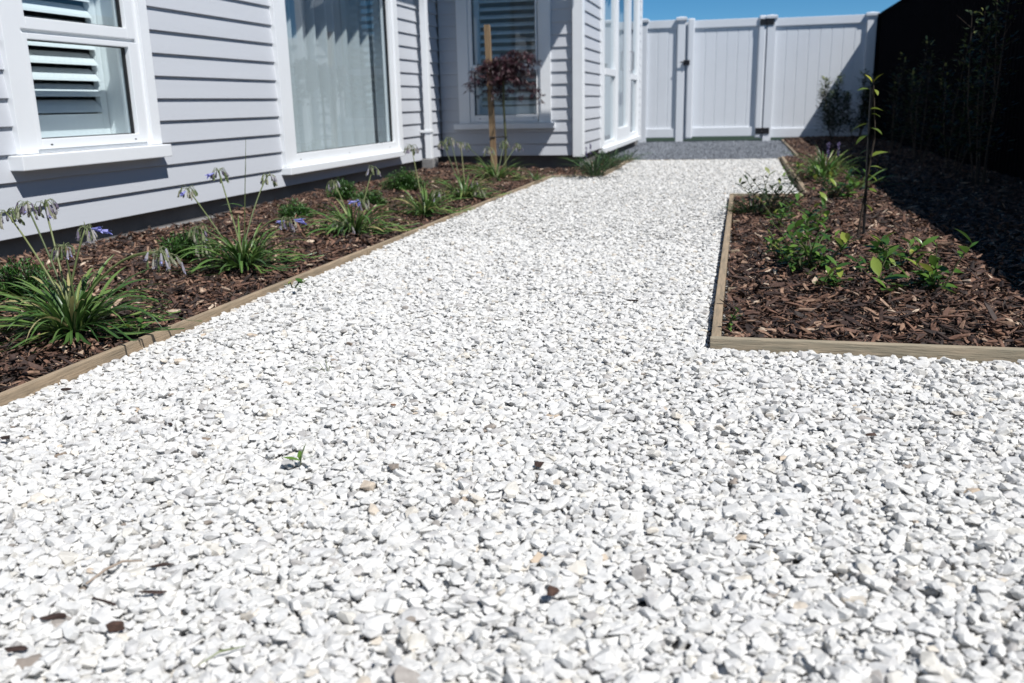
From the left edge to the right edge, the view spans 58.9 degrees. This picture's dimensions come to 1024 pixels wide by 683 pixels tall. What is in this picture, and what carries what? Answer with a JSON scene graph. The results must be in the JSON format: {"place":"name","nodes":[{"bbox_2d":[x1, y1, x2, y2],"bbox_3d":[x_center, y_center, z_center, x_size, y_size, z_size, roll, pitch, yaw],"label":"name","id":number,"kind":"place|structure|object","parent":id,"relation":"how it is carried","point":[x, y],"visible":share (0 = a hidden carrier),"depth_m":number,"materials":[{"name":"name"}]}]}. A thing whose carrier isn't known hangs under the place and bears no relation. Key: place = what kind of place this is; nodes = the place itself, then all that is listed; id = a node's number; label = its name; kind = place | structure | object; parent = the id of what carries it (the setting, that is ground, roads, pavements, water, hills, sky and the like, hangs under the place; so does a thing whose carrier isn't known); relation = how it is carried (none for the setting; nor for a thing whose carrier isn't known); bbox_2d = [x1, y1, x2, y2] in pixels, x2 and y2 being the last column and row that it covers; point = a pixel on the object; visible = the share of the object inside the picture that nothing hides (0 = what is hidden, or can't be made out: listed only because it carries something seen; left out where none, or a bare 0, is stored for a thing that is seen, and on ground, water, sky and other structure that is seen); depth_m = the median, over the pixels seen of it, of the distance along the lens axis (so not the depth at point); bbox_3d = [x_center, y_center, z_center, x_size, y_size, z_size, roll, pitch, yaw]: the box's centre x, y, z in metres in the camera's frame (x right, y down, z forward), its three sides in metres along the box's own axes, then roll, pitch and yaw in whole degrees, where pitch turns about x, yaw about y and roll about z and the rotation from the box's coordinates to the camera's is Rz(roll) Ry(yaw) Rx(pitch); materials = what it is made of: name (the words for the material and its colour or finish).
{"place":"outdoors","nodes":[
{"label":"outdoors","id":0,"kind":"place"},
{"bbox_2d":[0,160,623,392],"bbox_3d":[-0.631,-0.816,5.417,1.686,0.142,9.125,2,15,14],"label":"bark mulch","id":1,"kind":"object","parent":0,"point":[101,255],"visible":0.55,"depth_m":3.55,"materials":[{"name":"brown wood"}]},
{"bbox_2d":[0,256,61,306],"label":"shrub","id":2,"kind":"object","parent":1,"relation":"on","point":[10,273],"visible":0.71,"depth_m":2.79,"materials":[{"name":"green plant"}]},
{"bbox_2d":[0,198,191,352],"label":"agapanthus","id":3,"kind":"object","parent":1,"relation":"on","point":[69,309],"visible":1,"depth_m":2.47,"materials":[{"name":"green plant"}]},
{"bbox_2d":[125,318,148,335],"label":"weed","id":4,"kind":"object","parent":1,"relation":"on","point":[137,328],"visible":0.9,"depth_m":2.44,"materials":[{"name":"green plant"}]},
{"bbox_2d":[157,226,221,259],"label":"shrub","id":5,"kind":"object","parent":1,"relation":"on","point":[182,240],"visible":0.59,"depth_m":3.57,"materials":[{"name":"green plant"}]},
{"bbox_2d":[160,167,323,275],"bbox_3d":[-1.038,-0.459,3.411,0.594,0.355,0.613,2,15,14],"label":"agapanthus","id":6,"kind":"object","parent":1,"relation":"on","point":[243,256],"visible":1,"depth_m":3.42,"materials":[{"name":"green plant"}]},
{"bbox_2d":[230,142,245,235],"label":"tall grass stem","id":7,"kind":"object","parent":6,"relation":"attached to","point":[244,195],"visible":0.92,"depth_m":3.50,"materials":[{"name":"green plant"}]},
{"bbox_2d":[274,198,315,218],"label":"shrub","id":8,"kind":"object","parent":1,"relation":"on","point":[288,210],"visible":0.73,"depth_m":4.72,"materials":[{"name":"green plant"}]},
{"bbox_2d":[326,177,358,199],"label":"shrub","id":9,"kind":"object","parent":1,"relation":"on","point":[346,191],"visible":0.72,"depth_m":5.61,"materials":[{"name":"green plant"}]},
{"bbox_2d":[284,165,422,237],"bbox_3d":[-0.753,-0.667,4.263,0.608,0.312,0.696,2,15,14],"label":"agapanthus","id":10,"kind":"object","parent":1,"relation":"on","point":[345,224],"visible":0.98,"depth_m":4.25,"materials":[{"name":"green plant"}]},
{"bbox_2d":[351,186,389,204],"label":"shrub","id":11,"kind":"object","parent":1,"relation":"on","point":[374,197],"visible":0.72,"depth_m":5.35,"materials":[{"name":"green plant"}]},
{"bbox_2d":[378,166,432,190],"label":"shrub","id":12,"kind":"object","parent":1,"relation":"on","point":[404,180],"visible":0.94,"depth_m":6.26,"materials":[{"name":"green plant"}]},
{"bbox_2d":[380,144,474,215],"bbox_3d":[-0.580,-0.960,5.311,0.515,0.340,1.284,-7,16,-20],"label":"agapanthus","id":13,"kind":"object","parent":1,"relation":"on","point":[426,206],"visible":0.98,"depth_m":4.97,"materials":[{"name":"green plant"}]},
{"bbox_2d":[427,137,510,198],"bbox_3d":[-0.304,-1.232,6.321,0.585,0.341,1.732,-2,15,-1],"label":"agapanthus","id":14,"kind":"object","parent":1,"relation":"on","point":[469,189],"visible":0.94,"depth_m":5.82,"materials":[{"name":"green plant"}]},
{"bbox_2d":[460,140,534,180],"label":"agapanthus","id":15,"kind":"object","parent":1,"relation":"on","point":[499,174],"visible":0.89,"depth_m":7.16,"materials":[{"name":"green plant"}]},
{"bbox_2d":[461,49,545,173],"bbox_3d":[-0.061,-1.930,7.652,0.710,1.016,0.501,2,15,14],"label":"japanese maple","id":16,"kind":"object","parent":1,"relation":"on","point":[505,69],"visible":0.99,"depth_m":7.51,"materials":[{"name":"red plant"}]},
{"bbox_2d":[525,170,554,179],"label":"agapanthus","id":17,"kind":"object","parent":1,"relation":"on","point":[536,176],"visible":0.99,"depth_m":7.05,"materials":[{"name":"green plant"}]},
{"bbox_2d":[582,149,641,167],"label":"lily turf","id":18,"kind":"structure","parent":1,"relation":"on","point":[614,158],"depth_m":8.12,"materials":[{"name":"green plant"}]},
{"bbox_2d":[609,150,646,160],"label":"lily turf","id":19,"kind":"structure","parent":1,"relation":"on","point":[628,155],"depth_m":9.08,"materials":[{"name":"green plant"}]},
{"bbox_2d":[0,235,1023,682],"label":"white gravel","id":20,"kind":"structure","parent":0,"point":[600,379],"depth_m":1.43,"materials":[{"name":"white gravel"}]},
{"bbox_2d":[0,435,9,439],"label":"bark chip","id":21,"kind":"object","parent":20,"relation":"on","point":[5,437],"visible":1,"depth_m":1.70,"materials":[{"name":"wood"}]},
{"bbox_2d":[4,645,27,652],"bbox_3d":[-0.573,0.355,1.046,0.026,0.005,0.010,-1,15,-1],"label":"bark chip","id":22,"kind":"object","parent":20,"relation":"on","point":[15,648],"visible":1,"depth_m":1.04,"materials":[{"name":"brown wood"}]},
{"bbox_2d":[39,613,66,619],"bbox_3d":[-0.564,0.338,1.113,0.032,0.006,0.006,-5,15,-13],"label":"bark chip","id":23,"kind":"object","parent":20,"relation":"on","point":[56,616],"visible":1,"depth_m":1.11,"materials":[{"name":"brown wood"}]},
{"bbox_2d":[92,597,116,605],"bbox_3d":[-0.515,0.328,1.144,0.042,0.004,0.011,2,15,14],"label":"bark chip","id":24,"kind":"object","parent":20,"relation":"on","point":[104,601],"visible":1,"depth_m":1.14,"materials":[{"name":"wood"}]},
{"bbox_2d":[85,560,141,584],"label":"dry twig","id":25,"kind":"object","parent":20,"relation":"on","point":[103,571],"visible":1,"depth_m":1.22,"materials":[{"name":"brown"}]},
{"bbox_2d":[106,621,124,631],"bbox_3d":[-0.474,0.340,1.084,0.021,0.013,0.012,-3,15,-6],"label":"bark chip","id":26,"kind":"object","parent":20,"relation":"on","point":[112,626],"visible":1,"depth_m":1.08,"materials":[{"name":"brown wood"}]},
{"bbox_2d":[139,590,166,593],"bbox_3d":[-0.462,0.322,1.163,0.040,0.003,0.009,2,15,14],"label":"bark chip","id":27,"kind":"object","parent":20,"relation":"on","point":[154,591],"visible":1,"depth_m":1.16,"materials":[{"name":"brown wood"}]},
{"bbox_2d":[148,562,172,567],"bbox_3d":[-0.477,0.304,1.232,0.038,0.005,0.008,-5,15,-13],"label":"bark chip","id":28,"kind":"object","parent":20,"relation":"on","point":[159,565],"visible":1,"depth_m":1.23,"materials":[{"name":"wood"}]},
{"bbox_2d":[198,646,244,665],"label":"dry grass","id":29,"kind":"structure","parent":20,"relation":"on","point":[219,651],"depth_m":1.02,"materials":[{"name":"beige plant"}]},
{"bbox_2d":[284,278,306,288],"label":"weed","id":30,"kind":"object","parent":20,"relation":"on","point":[299,280],"visible":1,"depth_m":3.03,"materials":[{"name":"green plant"}]},
{"bbox_2d":[283,444,311,465],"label":"seedling","id":31,"kind":"object","parent":20,"relation":"on","point":[299,454],"visible":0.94,"depth_m":1.55,"materials":[{"name":"green plant"}]},
{"bbox_2d":[534,461,543,467],"bbox_3d":[0.046,0.205,1.515,0.017,0.009,0.012,2,15,14],"label":"bark chip","id":32,"kind":"object","parent":20,"relation":"on","point":[538,464],"visible":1,"depth_m":1.51,"materials":[{"name":"brown wood"}]},
{"bbox_2d":[547,585,559,595],"bbox_3d":[0.050,0.308,1.122,0.010,0.010,0.021,12,20,42],"label":"bark chip","id":33,"kind":"object","parent":20,"relation":"on","point":[552,590],"visible":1,"depth_m":1.12,"materials":[{"name":"brown wood"}]},
{"bbox_2d":[866,433,876,435],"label":"bark chip","id":34,"kind":"object","parent":20,"relation":"on","point":[870,434],"visible":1,"depth_m":1.62,"materials":[{"name":"wood"}]},
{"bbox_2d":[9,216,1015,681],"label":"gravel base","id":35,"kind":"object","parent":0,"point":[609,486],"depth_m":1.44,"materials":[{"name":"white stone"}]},
{"bbox_2d":[406,158,798,245],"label":"white gravel","id":36,"kind":"structure","parent":0,"point":[670,201],"depth_m":5.40,"materials":[{"name":"white gravel"}]},
{"bbox_2d":[558,151,634,175],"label":"lily turf","id":37,"kind":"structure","parent":36,"relation":"on","point":[590,171],"depth_m":7.30,"materials":[{"name":"green plant"}]},
{"bbox_2d":[611,139,794,159],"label":"grit path","id":38,"kind":"structure","parent":0,"point":[675,151],"depth_m":11.02,"materials":[{"name":"grey gravel"}]},
{"bbox_2d":[646,136,854,141],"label":"lawn","id":39,"kind":"structure","parent":0,"point":[727,138],"depth_m":14.66,"materials":[{"name":"green plant"}]},
{"bbox_2d":[640,0,899,21],"label":"sky","id":40,"kind":"structure","parent":0,"point":[653,10],"materials":[{"name":"blue"}]},
{"bbox_2d":[720,135,1023,347],"bbox_3d":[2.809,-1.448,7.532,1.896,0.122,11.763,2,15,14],"label":"bark mulch","id":41,"kind":"object","parent":0,"point":[963,201],"visible":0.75,"depth_m":3.23,"materials":[{"name":"brown wood"}]},
{"bbox_2d":[724,306,741,330],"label":"weed","id":42,"kind":"object","parent":41,"relation":"on","point":[729,327],"visible":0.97,"depth_m":2.34,"materials":[{"name":"green plant"}]},
{"bbox_2d":[721,191,788,213],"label":"lily turf","id":43,"kind":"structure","parent":41,"relation":"on","point":[749,207],"depth_m":4.75,"materials":[{"name":"green plant"}]},
{"bbox_2d":[737,167,805,214],"bbox_3d":[1.353,-0.782,4.707,0.308,0.232,0.365,-2,15,-3],"label":"leafy plant","id":44,"kind":"object","parent":41,"relation":"on","point":[769,197],"visible":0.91,"depth_m":4.69,"materials":[{"name":"green plant"}]},
{"bbox_2d":[761,227,789,259],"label":"leafy plant","id":45,"kind":"object","parent":41,"relation":"on","point":[774,242],"visible":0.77,"depth_m":3.31,"materials":[{"name":"green plant"}]},
{"bbox_2d":[756,196,796,227],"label":"leafy plant","id":46,"kind":"object","parent":41,"relation":"on","point":[780,215],"visible":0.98,"depth_m":4.18,"materials":[{"name":"green plant"}]},
{"bbox_2d":[778,162,819,181],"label":"leafy plant","id":47,"kind":"object","parent":41,"relation":"on","point":[794,175],"visible":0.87,"depth_m":6.40,"materials":[{"name":"green plant"}]},
{"bbox_2d":[788,192,833,232],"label":"leafy plant","id":48,"kind":"object","parent":41,"relation":"on","point":[823,205],"visible":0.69,"depth_m":3.97,"materials":[{"name":"green plant"}]},
{"bbox_2d":[768,209,860,276],"bbox_3d":[0.979,-0.329,3.052,0.262,0.210,0.346,-2,15,-1],"label":"leafy plant","id":49,"kind":"object","parent":41,"relation":"on","point":[805,251],"visible":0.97,"depth_m":3.04,"materials":[{"name":"green plant"}]},
{"bbox_2d":[780,147,869,179],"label":"lily turf","id":50,"kind":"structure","parent":41,"relation":"on","point":[822,162],"depth_m":6.39,"materials":[{"name":"green plant"}]},
{"bbox_2d":[826,142,829,177],"bbox_3d":[2.131,-1.216,6.120,0.026,0.256,0.029,6,16,26],"label":"flower spike","id":51,"kind":"object","parent":50,"relation":"attached to","point":[828,147],"visible":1,"depth_m":6.10,"materials":[{"name":"purple plant"}]},
{"bbox_2d":[836,142,839,180],"bbox_3d":[2.191,-1.213,6.103,0.025,0.256,0.029,2,15,14],"label":"flower spike","id":52,"kind":"object","parent":50,"relation":"attached to","point":[838,146],"visible":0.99,"depth_m":6.08,"materials":[{"name":"purple plant"}]},
{"bbox_2d":[807,254,852,289],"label":"leafy plant","id":53,"kind":"object","parent":41,"relation":"on","point":[839,270],"visible":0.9,"depth_m":2.80,"materials":[{"name":"green plant"}]},
{"bbox_2d":[815,73,853,139],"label":"slim shrub","id":54,"kind":"object","parent":41,"relation":"on","point":[832,111],"visible":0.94,"depth_m":11.87,"materials":[{"name":"green plant"}]},
{"bbox_2d":[805,161,872,197],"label":"leafy plant","id":55,"kind":"object","parent":41,"relation":"on","point":[834,182],"visible":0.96,"depth_m":5.14,"materials":[{"name":"green plant"}]},
{"bbox_2d":[838,69,879,139],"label":"slim shrub","id":56,"kind":"object","parent":41,"relation":"on","point":[864,108],"visible":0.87,"depth_m":11.71,"materials":[{"name":"green plant"}]},
{"bbox_2d":[818,169,907,189],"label":"lily turf","id":57,"kind":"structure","parent":41,"relation":"on","point":[869,179],"depth_m":5.57,"materials":[{"name":"green plant"}]},
{"bbox_2d":[862,87,872,233],"bbox_3d":[1.440,-0.693,3.676,0.025,0.654,0.011,2,15,14],"label":"garden stake","id":58,"kind":"object","parent":41,"relation":"on","point":[868,150],"visible":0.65,"depth_m":3.65,"materials":[{"name":"black wood"}]},
{"bbox_2d":[852,74,885,235],"bbox_3d":[1.435,-0.723,3.652,0.154,0.685,0.058,2,15,14],"label":"sapling","id":59,"kind":"object","parent":41,"relation":"on","point":[860,138],"visible":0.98,"depth_m":3.65,"materials":[{"name":"green plant"}]},
{"bbox_2d":[845,245,901,279],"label":"leafy plant","id":60,"kind":"object","parent":41,"relation":"on","point":[883,256],"visible":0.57,"depth_m":2.94,"materials":[{"name":"green plant"}]},
{"bbox_2d":[870,256,917,295],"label":"leafy plant","id":61,"kind":"object","parent":41,"relation":"on","point":[876,265],"visible":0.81,"depth_m":2.73,"materials":[{"name":"green plant"}]},
{"bbox_2d":[863,232,938,268],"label":"leafy plant","id":62,"kind":"object","parent":41,"relation":"on","point":[884,240],"visible":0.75,"depth_m":3.06,"materials":[{"name":"green plant"}]},
{"bbox_2d":[881,52,923,153],"bbox_3d":[3.745,-2.267,8.701,0.410,0.974,0.460,2,15,14],"label":"slim shrub","id":63,"kind":"object","parent":41,"relation":"on","point":[898,113],"visible":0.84,"depth_m":8.70,"materials":[{"name":"green plant"}]},
{"bbox_2d":[899,35,954,163],"bbox_3d":[3.419,-1.966,7.431,0.416,1.048,0.513,2,15,14],"label":"slim shrub","id":64,"kind":"object","parent":41,"relation":"on","point":[939,93],"visible":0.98,"depth_m":7.45,"materials":[{"name":"green plant"}]},
{"bbox_2d":[903,229,978,293],"bbox_3d":[1.258,-0.238,2.696,0.214,0.202,0.187,-11,18,-33],"label":"leafy plant","id":65,"kind":"object","parent":41,"relation":"on","point":[928,274],"visible":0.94,"depth_m":2.68,"materials":[{"name":"green plant"}]},
{"bbox_2d":[927,32,1000,173],"bbox_3d":[3.101,-1.620,6.263,0.475,0.986,0.463,2,15,14],"label":"slim shrub","id":66,"kind":"object","parent":41,"relation":"on","point":[950,138],"visible":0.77,"depth_m":6.26,"materials":[{"name":"green plant"}]},
{"bbox_2d":[947,0,1022,186],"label":"slim shrub","id":67,"kind":"object","parent":41,"relation":"on","point":[990,125],"visible":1,"depth_m":5.54,"materials":[{"name":"green plant"}]},
{"label":"ground","id":68,"kind":"structure","parent":0,"visible":0},
{"bbox_2d":[0,249,366,405],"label":"edging board","id":69,"kind":"object","parent":68,"relation":"on","point":[74,371],"visible":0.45,"depth_m":2.40,"materials":[{"name":"beige wood"}]},
{"bbox_2d":[0,0,642,273],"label":"house","id":70,"kind":"structure","parent":68,"relation":"on","point":[117,117],"depth_m":5.15,"materials":[{"name":"paint"}]},
{"bbox_2d":[0,0,171,170],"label":"window","id":71,"kind":"structure","parent":70,"relation":"in","point":[115,33],"depth_m":4.06,"materials":[{"name":"white paint"}]},
{"bbox_2d":[285,0,378,151],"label":"curtain","id":72,"kind":"object","parent":70,"relation":"hanging from","point":[331,55],"visible":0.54,"depth_m":6.65,"materials":[{"name":"white fabric"}]},
{"bbox_2d":[268,0,406,174],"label":"window","id":73,"kind":"structure","parent":70,"relation":"in","point":[383,12],"depth_m":6.87,"materials":[{"name":"white paint"}]},
{"bbox_2d":[454,0,554,129],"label":"window","id":74,"kind":"structure","parent":70,"relation":"in","point":[472,115],"depth_m":8.35,"materials":[{"name":"white paint"}]},
{"bbox_2d":[598,0,640,152],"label":"glazed door","id":75,"kind":"structure","parent":70,"relation":"in","point":[620,19],"depth_m":10.67,"materials":[{"name":"white paint"}]},
{"bbox_2d":[365,175,550,254],"bbox_3d":[-0.149,-0.841,5.705,0.020,0.099,3.945,2,15,14],"label":"edging board","id":76,"kind":"object","parent":68,"relation":"on","point":[395,238],"visible":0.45,"depth_m":4.78,"materials":[{"name":"beige wood"}]},
{"bbox_2d":[484,25,497,171],"bbox_3d":[-0.175,-1.966,7.641,0.079,1.335,0.044,2,15,14],"label":"wooden stake","id":77,"kind":"object","parent":68,"relation":"on","point":[488,54],"visible":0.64,"depth_m":7.62,"materials":[{"name":"brown wood"}]},
{"bbox_2d":[551,175,599,177],"bbox_3d":[0.522,-1.332,7.523,0.427,0.098,0.027,2,15,14],"label":"edging board","id":78,"kind":"object","parent":68,"relation":"on","point":[572,176],"visible":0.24,"depth_m":7.50,"materials":[{"name":"wood"}]},
{"bbox_2d":[601,158,633,176],"bbox_3d":[1.002,-1.598,8.476,0.027,0.108,2.177,2,15,14],"label":"edging board","id":79,"kind":"object","parent":68,"relation":"on","point":[611,171],"visible":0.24,"depth_m":8.13,"materials":[{"name":"brown wood"}]},
{"bbox_2d":[638,16,687,142],"bbox_3d":[2.229,-3.805,13.399,0.744,1.868,0.163,2,15,14],"label":"vinyl fence","id":80,"kind":"object","parent":68,"relation":"on","point":[664,78],"visible":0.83,"depth_m":13.36,"materials":[{"name":"white plastic"}]},
{"bbox_2d":[711,304,722,335],"bbox_3d":[0.554,-0.008,2.452,0.024,0.108,0.371,2,15,13],"label":"edging board","id":81,"kind":"object","parent":68,"relation":"on","point":[717,321],"visible":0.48,"depth_m":2.42,"materials":[{"name":"beige wood"}]},
{"bbox_2d":[715,195,739,321],"bbox_3d":[0.999,-0.454,4.117,0.068,0.107,3.172,2,15,14],"label":"edging board","id":82,"kind":"object","parent":68,"relation":"on","point":[721,287],"visible":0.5,"depth_m":3.35,"materials":[{"name":"beige wood"}]},
{"bbox_2d":[729,193,798,205],"bbox_3d":[1.569,-0.853,5.575,0.455,0.114,0.030,2,15,14],"label":"edging board","id":83,"kind":"object","parent":68,"relation":"on","point":[740,194],"visible":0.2,"depth_m":5.59,"materials":[{"name":"brown wood"}]},
{"bbox_2d":[782,139,797,155],"bbox_3d":[3.394,-2.333,11.088,0.026,0.102,4.207,2,15,14],"label":"edging board","id":84,"kind":"object","parent":68,"relation":"on","point":[791,149],"visible":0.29,"depth_m":10.87,"materials":[{"name":"brown wood"}]},
{"bbox_2d":[781,156,808,192],"bbox_3d":[2.261,-1.322,7.313,0.030,0.110,3.857,2,15,14],"label":"edging board","id":85,"kind":"object","parent":68,"relation":"on","point":[801,186],"visible":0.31,"depth_m":6.91,"materials":[{"name":"beige wood"}]},
{"bbox_2d":[760,12,879,140],"bbox_3d":[4.340,-3.707,12.895,1.521,1.843,0.173,2,15,14],"label":"vinyl fence","id":86,"kind":"object","parent":68,"relation":"on","point":[803,55],"visible":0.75,"depth_m":12.84,"materials":[{"name":"white plastic"}]},
{"bbox_2d":[680,15,774,138],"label":"gate","id":87,"kind":"structure","parent":86,"relation":"attached to","point":[724,62],"depth_m":13.15,"materials":[{"name":"white plastic"}]},
{"bbox_2d":[710,336,1023,364],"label":"edging board","id":88,"kind":"object","parent":68,"relation":"on","point":[980,354],"visible":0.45,"depth_m":2.16,"materials":[{"name":"brown wood"}]},
{"bbox_2d":[870,0,1023,181],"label":"steel fence","id":89,"kind":"object","parent":68,"relation":"on","point":[905,27],"visible":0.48,"depth_m":8.12,"materials":[{"name":"black metal"}]}
]}

